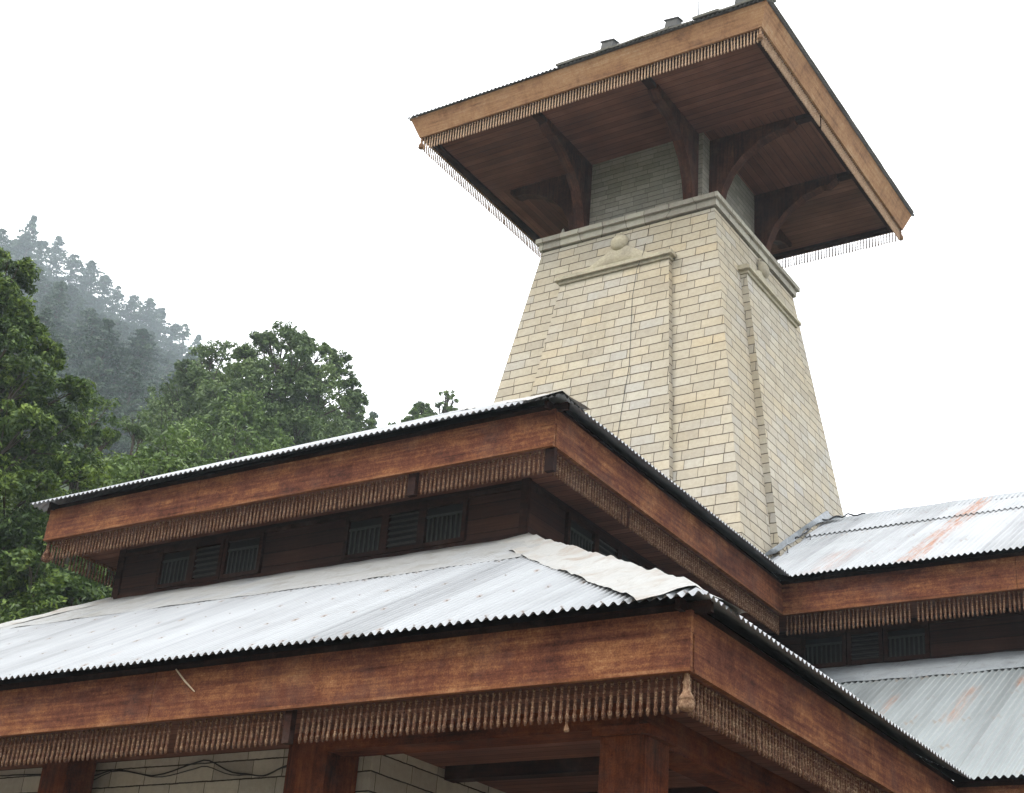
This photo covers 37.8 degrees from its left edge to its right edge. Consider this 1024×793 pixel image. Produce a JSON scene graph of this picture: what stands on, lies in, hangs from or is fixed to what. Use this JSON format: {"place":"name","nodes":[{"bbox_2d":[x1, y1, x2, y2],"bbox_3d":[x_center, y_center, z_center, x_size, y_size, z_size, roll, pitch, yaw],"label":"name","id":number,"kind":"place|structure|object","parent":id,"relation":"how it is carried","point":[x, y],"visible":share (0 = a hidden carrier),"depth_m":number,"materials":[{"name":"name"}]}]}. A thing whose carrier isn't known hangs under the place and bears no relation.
{"place":"outdoors","nodes":[
{"label":"outdoors","id":0,"kind":"place"},
{"bbox_2d":[0,435,87,530],"bbox_3d":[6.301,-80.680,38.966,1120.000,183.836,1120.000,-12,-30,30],"label":"ground","id":1,"kind":"structure","parent":0,"point":[66,488],"depth_m":130.88,"materials":[{"name":"green plant"}]},
{"bbox_2d":[0,228,16,276],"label":"conifer","id":2,"kind":"object","parent":1,"relation":"on","point":[4,239],"visible":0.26,"depth_m":344.69,"materials":[{"name":"green plant"}]},
{"bbox_2d":[9,214,41,281],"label":"conifer","id":3,"kind":"object","parent":1,"relation":"on","point":[30,227],"visible":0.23,"depth_m":374.04,"materials":[{"name":"green plant"}]},
{"bbox_2d":[6,233,52,284],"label":"conifer","id":4,"kind":"object","parent":1,"relation":"on","point":[17,249],"visible":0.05,"depth_m":376.56,"materials":[{"name":"green plant"}]},
{"bbox_2d":[0,315,63,438],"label":"conifer","id":5,"kind":"object","parent":1,"relation":"on","point":[16,354],"visible":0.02,"depth_m":138.76,"materials":[{"name":"green plant"}]},
{"bbox_2d":[30,293,42,314],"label":"conifer","id":6,"kind":"object","parent":1,"relation":"on","point":[34,297],"visible":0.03,"depth_m":267.44,"materials":[{"name":"green plant"}]},
{"bbox_2d":[28,266,47,305],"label":"conifer","id":7,"kind":"object","parent":1,"relation":"on","point":[41,277],"visible":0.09,"depth_m":280.19,"materials":[{"name":"green plant"}]},
{"bbox_2d":[5,308,70,440],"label":"conifer","id":8,"kind":"object","parent":1,"relation":"on","point":[45,317],"visible":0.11,"depth_m":144.10,"materials":[{"name":"green plant"}]},
{"bbox_2d":[30,281,52,314],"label":"conifer","id":9,"kind":"object","parent":1,"relation":"on","point":[42,289],"visible":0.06,"depth_m":277.55,"materials":[{"name":"green plant"}]},
{"bbox_2d":[27,240,56,294],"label":"conifer","id":10,"kind":"object","parent":1,"relation":"on","point":[42,245],"visible":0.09,"depth_m":362.46,"materials":[{"name":"green plant"}]},
{"bbox_2d":[35,294,54,322],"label":"conifer","id":11,"kind":"object","parent":1,"relation":"on","point":[48,299],"visible":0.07,"depth_m":208.12,"materials":[{"name":"green plant"}]},
{"bbox_2d":[39,282,72,347],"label":"conifer","id":12,"kind":"object","parent":1,"relation":"on","point":[53,289],"visible":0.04,"depth_m":231.31,"materials":[{"name":"green plant"}]},
{"bbox_2d":[0,511,112,623],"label":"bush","id":13,"kind":"object","parent":1,"relation":"on","point":[53,587],"visible":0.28,"depth_m":26.38,"materials":[{"name":"green plant"}]},
{"bbox_2d":[42,235,71,287],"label":"conifer","id":14,"kind":"object","parent":1,"relation":"on","point":[56,256],"visible":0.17,"depth_m":388.15,"materials":[{"name":"green plant"}]},
{"bbox_2d":[0,247,113,619],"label":"broadleaf tree","id":15,"kind":"object","parent":1,"relation":"on","point":[22,328],"visible":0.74,"depth_m":29.37,"materials":[{"name":"green plant"}]},
{"bbox_2d":[44,280,79,364],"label":"conifer","id":16,"kind":"object","parent":1,"relation":"on","point":[57,313],"visible":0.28,"depth_m":202.14,"materials":[{"name":"green plant"}]},
{"bbox_2d":[47,328,80,393],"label":"conifer","id":17,"kind":"object","parent":1,"relation":"on","point":[65,335],"visible":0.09,"depth_m":189.25,"materials":[{"name":"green plant"}]},
{"bbox_2d":[1,390,129,603],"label":"broadleaf tree","id":18,"kind":"object","parent":1,"relation":"on","point":[100,439],"visible":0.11,"depth_m":36.98,"materials":[{"name":"green plant"}]},
{"bbox_2d":[62,303,83,326],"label":"conifer","id":19,"kind":"object","parent":1,"relation":"on","point":[76,312],"visible":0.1,"depth_m":272.74,"materials":[{"name":"green plant"}]},
{"bbox_2d":[60,285,89,325],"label":"conifer","id":20,"kind":"object","parent":1,"relation":"on","point":[74,297],"visible":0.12,"depth_m":295.96,"materials":[{"name":"green plant"}]},
{"bbox_2d":[50,316,106,439],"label":"conifer","id":21,"kind":"object","parent":1,"relation":"on","point":[94,321],"visible":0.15,"depth_m":174.37,"materials":[{"name":"green plant"}]},
{"bbox_2d":[66,307,97,371],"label":"conifer","id":22,"kind":"object","parent":1,"relation":"on","point":[88,312],"visible":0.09,"depth_m":205.75,"materials":[{"name":"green plant"}]},
{"bbox_2d":[55,254,110,325],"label":"conifer","id":23,"kind":"object","parent":1,"relation":"on","point":[75,263],"visible":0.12,"depth_m":381.53,"materials":[{"name":"green plant"}]},
{"bbox_2d":[51,319,126,460],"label":"conifer","id":24,"kind":"object","parent":1,"relation":"on","point":[102,346],"visible":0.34,"depth_m":151.03,"materials":[{"name":"green plant"}]},
{"bbox_2d":[58,317,119,394],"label":"conifer","id":25,"kind":"object","parent":1,"relation":"on","point":[79,349],"visible":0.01,"depth_m":188.43,"materials":[{"name":"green plant"}]},
{"bbox_2d":[65,260,121,319],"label":"conifer","id":26,"kind":"object","parent":1,"relation":"on","point":[87,281],"visible":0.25,"depth_m":375.19,"materials":[{"name":"green plant"}]},
{"bbox_2d":[91,313,106,327],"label":"conifer","id":27,"kind":"object","parent":1,"relation":"on","point":[101,316],"visible":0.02,"depth_m":309.26,"materials":[{"name":"green plant"}]},
{"bbox_2d":[92,274,119,323],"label":"conifer","id":28,"kind":"object","parent":1,"relation":"on","point":[107,292],"visible":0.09,"depth_m":389.33,"materials":[{"name":"green plant"}]},
{"bbox_2d":[62,330,149,444],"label":"conifer","id":29,"kind":"object","parent":1,"relation":"on","point":[117,343],"visible":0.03,"depth_m":194.06,"materials":[{"name":"green plant"}]},
{"bbox_2d":[85,347,129,463],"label":"conifer","id":30,"kind":"object","parent":1,"relation":"on","point":[116,369],"visible":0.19,"depth_m":151.82,"materials":[{"name":"green plant"}]},
{"bbox_2d":[73,358,147,485],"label":"conifer","id":31,"kind":"object","parent":1,"relation":"on","point":[132,384],"visible":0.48,"depth_m":137.33,"materials":[{"name":"green plant"}]},
{"bbox_2d":[108,285,125,317],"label":"conifer","id":32,"kind":"object","parent":1,"relation":"on","point":[120,295],"visible":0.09,"depth_m":398.53,"materials":[{"name":"green plant"}]},
{"bbox_2d":[117,321,132,348],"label":"conifer","id":33,"kind":"object","parent":1,"relation":"on","point":[124,327],"visible":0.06,"depth_m":283.83,"materials":[{"name":"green plant"}]},
{"bbox_2d":[106,409,153,584],"bbox_3d":[-11.265,6.372,39.205,4.822,13.411,4.860,-12,-30,30],"label":"broadleaf tree","id":34,"kind":"object","parent":1,"relation":"on","point":[138,433],"visible":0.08,"depth_m":41.84,"materials":[{"name":"green plant"}]},
{"bbox_2d":[121,321,138,346],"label":"conifer","id":35,"kind":"object","parent":1,"relation":"on","point":[132,326],"visible":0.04,"depth_m":338.74,"materials":[{"name":"green plant"}]},
{"bbox_2d":[102,328,165,445],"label":"conifer","id":36,"kind":"object","parent":1,"relation":"on","point":[143,349],"visible":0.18,"depth_m":176.38,"materials":[{"name":"green plant"}]},
{"bbox_2d":[113,295,164,347],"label":"conifer","id":37,"kind":"object","parent":1,"relation":"on","point":[132,306],"visible":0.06,"depth_m":389.58,"materials":[{"name":"green plant"}]},
{"bbox_2d":[123,335,168,392],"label":"conifer","id":38,"kind":"object","parent":1,"relation":"on","point":[156,350],"visible":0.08,"depth_m":243.66,"materials":[{"name":"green plant"}]},
{"bbox_2d":[75,423,216,587],"bbox_3d":[-8.617,7.030,32.977,4.247,13.981,4.711,-12,-30,30],"label":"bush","id":39,"kind":"object","parent":1,"relation":"on","point":[146,463],"visible":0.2,"depth_m":34.58,"materials":[{"name":"green plant"}]},
{"bbox_2d":[125,297,169,356],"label":"conifer","id":40,"kind":"object","parent":1,"relation":"on","point":[148,316],"visible":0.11,"depth_m":383.64,"materials":[{"name":"green plant"}]},
{"bbox_2d":[131,331,164,377],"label":"conifer","id":41,"kind":"object","parent":1,"relation":"on","point":[153,334],"visible":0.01,"depth_m":277.91,"materials":[{"name":"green plant"}]},
{"bbox_2d":[150,373,162,409],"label":"conifer","id":42,"kind":"object","parent":1,"relation":"on","point":[157,375],"visible":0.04,"depth_m":220.54,"materials":[{"name":"green plant"}]},
{"bbox_2d":[151,369,177,434],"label":"conifer","id":43,"kind":"object","parent":1,"relation":"on","point":[166,377],"depth_m":188.17,"materials":[{"name":"green plant"}]},
{"bbox_2d":[160,360,173,381],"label":"conifer","id":44,"kind":"object","parent":1,"relation":"on","point":[166,369],"visible":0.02,"depth_m":261.71,"materials":[{"name":"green plant"}]},
{"bbox_2d":[154,307,180,360],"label":"conifer","id":45,"kind":"object","parent":1,"relation":"on","point":[161,314],"visible":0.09,"depth_m":399.19,"materials":[{"name":"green plant"}]},
{"bbox_2d":[159,350,180,380],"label":"conifer","id":46,"kind":"object","parent":1,"relation":"on","point":[170,355],"visible":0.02,"depth_m":312.40,"materials":[{"name":"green plant"}]},
{"bbox_2d":[157,323,184,358],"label":"conifer","id":47,"kind":"object","parent":1,"relation":"on","point":[169,339],"visible":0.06,"depth_m":389.86,"materials":[{"name":"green plant"}]},
{"bbox_2d":[105,338,238,473],"bbox_3d":[-13.221,5.567,61.567,7.016,18.342,7.170,5,-26,0],"label":"broadleaf tree","id":48,"kind":"object","parent":1,"relation":"on","point":[187,380],"visible":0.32,"depth_m":63.32,"materials":[{"name":"green plant"}]},
{"bbox_2d":[166,352,194,390],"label":"conifer","id":49,"kind":"object","parent":1,"relation":"on","point":[188,355],"visible":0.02,"depth_m":246.36,"materials":[{"name":"green plant"}]},
{"bbox_2d":[170,323,191,360],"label":"conifer","id":50,"kind":"object","parent":1,"relation":"on","point":[184,348],"visible":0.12,"depth_m":382.75,"materials":[{"name":"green plant"}]},
{"bbox_2d":[184,333,202,357],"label":"conifer","id":51,"kind":"object","parent":1,"relation":"on","point":[197,339],"visible":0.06,"depth_m":400.24,"materials":[{"name":"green plant"}]},
{"bbox_2d":[164,387,294,464],"bbox_3d":[-10.734,7.503,53.189,6.494,16.648,6.338,19,-29,-28],"label":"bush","id":52,"kind":"object","parent":1,"relation":"on","point":[255,423],"visible":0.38,"depth_m":54.55,"materials":[{"name":"green plant"}]},
{"bbox_2d":[189,321,369,462],"bbox_3d":[-10.146,6.333,56.650,7.014,20.951,6.491,-12,-30,30],"label":"broadleaf tree","id":53,"kind":"object","parent":1,"relation":"on","point":[297,409],"visible":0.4,"depth_m":58.66,"materials":[{"name":"green plant"}]},
{"bbox_2d":[324,397,377,435],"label":"broadleaf tree","id":54,"kind":"object","parent":1,"relation":"on","point":[352,420],"visible":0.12,"depth_m":65.04,"materials":[{"name":"green plant"}]},
{"bbox_2d":[368,411,378,427],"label":"conifer","id":55,"kind":"object","parent":1,"relation":"on","point":[374,414],"visible":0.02,"depth_m":98.27,"materials":[{"name":"green plant"}]},
{"bbox_2d":[399,400,437,422],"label":"broadleaf tree","id":56,"kind":"object","parent":1,"relation":"on","point":[422,408],"visible":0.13,"depth_m":67.74,"materials":[{"name":"green plant"}]},
{"bbox_2d":[434,389,459,413],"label":"broadleaf tree","id":57,"kind":"object","parent":1,"relation":"on","point":[448,397],"visible":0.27,"depth_m":68.43,"materials":[{"name":"green plant"}]},
{"bbox_2d":[0,391,1023,792],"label":"temple hall","id":58,"kind":"structure","parent":1,"relation":"on","point":[560,591],"depth_m":14.03,"materials":[{"name":"brown wood"}]},
{"bbox_2d":[0,759,286,779],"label":"wire","id":59,"kind":"object","parent":58,"relation":"attached to","point":[154,776],"visible":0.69,"depth_m":13.61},
{"bbox_2d":[154,544,193,588],"bbox_3d":[-4.207,2.131,18.670,0.580,0.520,0.048,-12,-30,30],"label":"window","id":60,"kind":"structure","parent":58,"relation":"in","point":[174,564],"depth_m":18.69,"materials":[{"name":"grey wood"}]},
{"bbox_2d":[175,669,194,691],"bbox_3d":[-2.698,2.346,12.347,0.266,0.218,0.018,-13,-31,31],"label":"stick","id":61,"kind":"object","parent":58,"relation":"attached to","point":[181,676],"visible":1,"depth_m":12.35,"materials":[{"name":"beige wood"}]},
{"bbox_2d":[188,539,224,583],"bbox_3d":[-3.751,2.035,18.397,0.500,0.520,0.048,-12,-30,30],"label":"window","id":62,"kind":"structure","parent":58,"relation":"in","point":[206,562],"depth_m":18.40,"materials":[{"name":"grey wood"}]},
{"bbox_2d":[219,532,265,578],"bbox_3d":[-3.261,1.932,18.104,0.620,0.520,0.048,-12,-30,30],"label":"window","id":63,"kind":"structure","parent":58,"relation":"in","point":[242,555],"depth_m":18.11,"materials":[{"name":"brown wood"}]},
{"bbox_2d":[341,511,385,559],"bbox_3d":[-1.690,1.601,17.165,0.580,0.520,0.048,-12,-30,30],"label":"window","id":64,"kind":"structure","parent":58,"relation":"in","point":[363,534],"depth_m":17.18,"materials":[{"name":"brown wood"}]},
{"bbox_2d":[381,504,422,553],"bbox_3d":[-1.225,1.503,16.887,0.520,0.520,0.048,-12,-30,30],"label":"window","id":65,"kind":"structure","parent":58,"relation":"in","point":[402,528],"depth_m":16.90,"materials":[{"name":"grey wood"}]},
{"bbox_2d":[419,497,469,547],"bbox_3d":[-0.752,1.404,16.605,0.600,0.520,0.048,-12,-30,30],"label":"window","id":66,"kind":"structure","parent":58,"relation":"in","point":[443,522],"depth_m":16.61,"materials":[{"name":"brown wood"}]},
{"bbox_2d":[564,512,597,551],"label":"window","id":67,"kind":"structure","parent":58,"relation":"in","point":[578,533],"depth_m":16.91,"materials":[{"name":"grey wood"}]},
{"bbox_2d":[597,532,619,559],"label":"window","id":68,"kind":"structure","parent":58,"relation":"in","point":[606,547],"depth_m":17.40,"materials":[{"name":"brown wood"}]},
{"bbox_2d":[620,547,643,567],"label":"window","id":69,"kind":"structure","parent":58,"relation":"in","point":[626,556],"depth_m":17.82,"materials":[{"name":"brown wood"}]},
{"bbox_2d":[801,631,847,667],"bbox_3d":[4.177,3.403,20.017,0.630,0.460,0.048,-12,-30,30],"label":"window","id":70,"kind":"structure","parent":58,"relation":"in","point":[826,649],"depth_m":20.02,"materials":[{"name":"brown wood"}]},
{"bbox_2d":[786,512,865,552],"bbox_3d":[4.529,2.088,22.855,0.711,1.422,2.321,-20,-35,41],"label":"cable","id":71,"kind":"object","parent":58,"relation":"on","point":[803,533],"visible":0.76,"depth_m":23.66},
{"bbox_2d":[847,627,883,664],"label":"window","id":72,"kind":"structure","parent":58,"relation":"in","point":[864,646],"depth_m":19.73,"materials":[{"name":"brown wood"}]},
{"bbox_2d":[883,623,930,661],"bbox_3d":[5.136,3.201,19.444,0.600,0.460,0.048,-12,-30,30],"label":"window","id":73,"kind":"structure","parent":58,"relation":"in","point":[903,642],"depth_m":19.45,"materials":[{"name":"brown wood"}]},
{"bbox_2d":[407,0,914,557],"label":"stone tower","id":74,"kind":"structure","parent":1,"relation":"on","point":[721,162],"depth_m":25.17,"materials":[{"name":"beige stone"}]},
{"bbox_2d":[600,38,619,48],"bbox_3d":[1.640,-5.886,25.165,0.270,0.293,0.205,-12,-30,30],"label":"floodlight","id":75,"kind":"object","parent":74,"relation":"on","point":[608,42],"visible":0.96,"depth_m":25.11,"materials":[{"name":"grey metal"}]},
{"bbox_2d":[617,243,645,436],"bbox_3d":[1.896,-0.813,23.926,0.101,4.259,0.745,-9,-29,27],"label":"wire","id":76,"kind":"object","parent":74,"relation":"hanging from","point":[630,342],"visible":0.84,"depth_m":23.90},
{"bbox_2d":[663,16,683,31],"bbox_3d":[2.654,-6.099,24.559,0.270,0.293,0.205,-12,-30,30],"label":"floodlight","id":77,"kind":"object","parent":74,"relation":"attached to","point":[673,21],"visible":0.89,"depth_m":24.50,"materials":[{"name":"grey metal"}]},
{"bbox_2d":[126,390,178,458],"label":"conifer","id":78,"kind":"object","parent":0,"point":[150,426],"depth_m":160.54,"materials":[{"name":"green plant"}]},
{"bbox_2d":[0,0,1023,780],"label":"sky","id":79,"kind":"structure","parent":0,"point":[238,167],"materials":[{"name":"white"}]}
]}

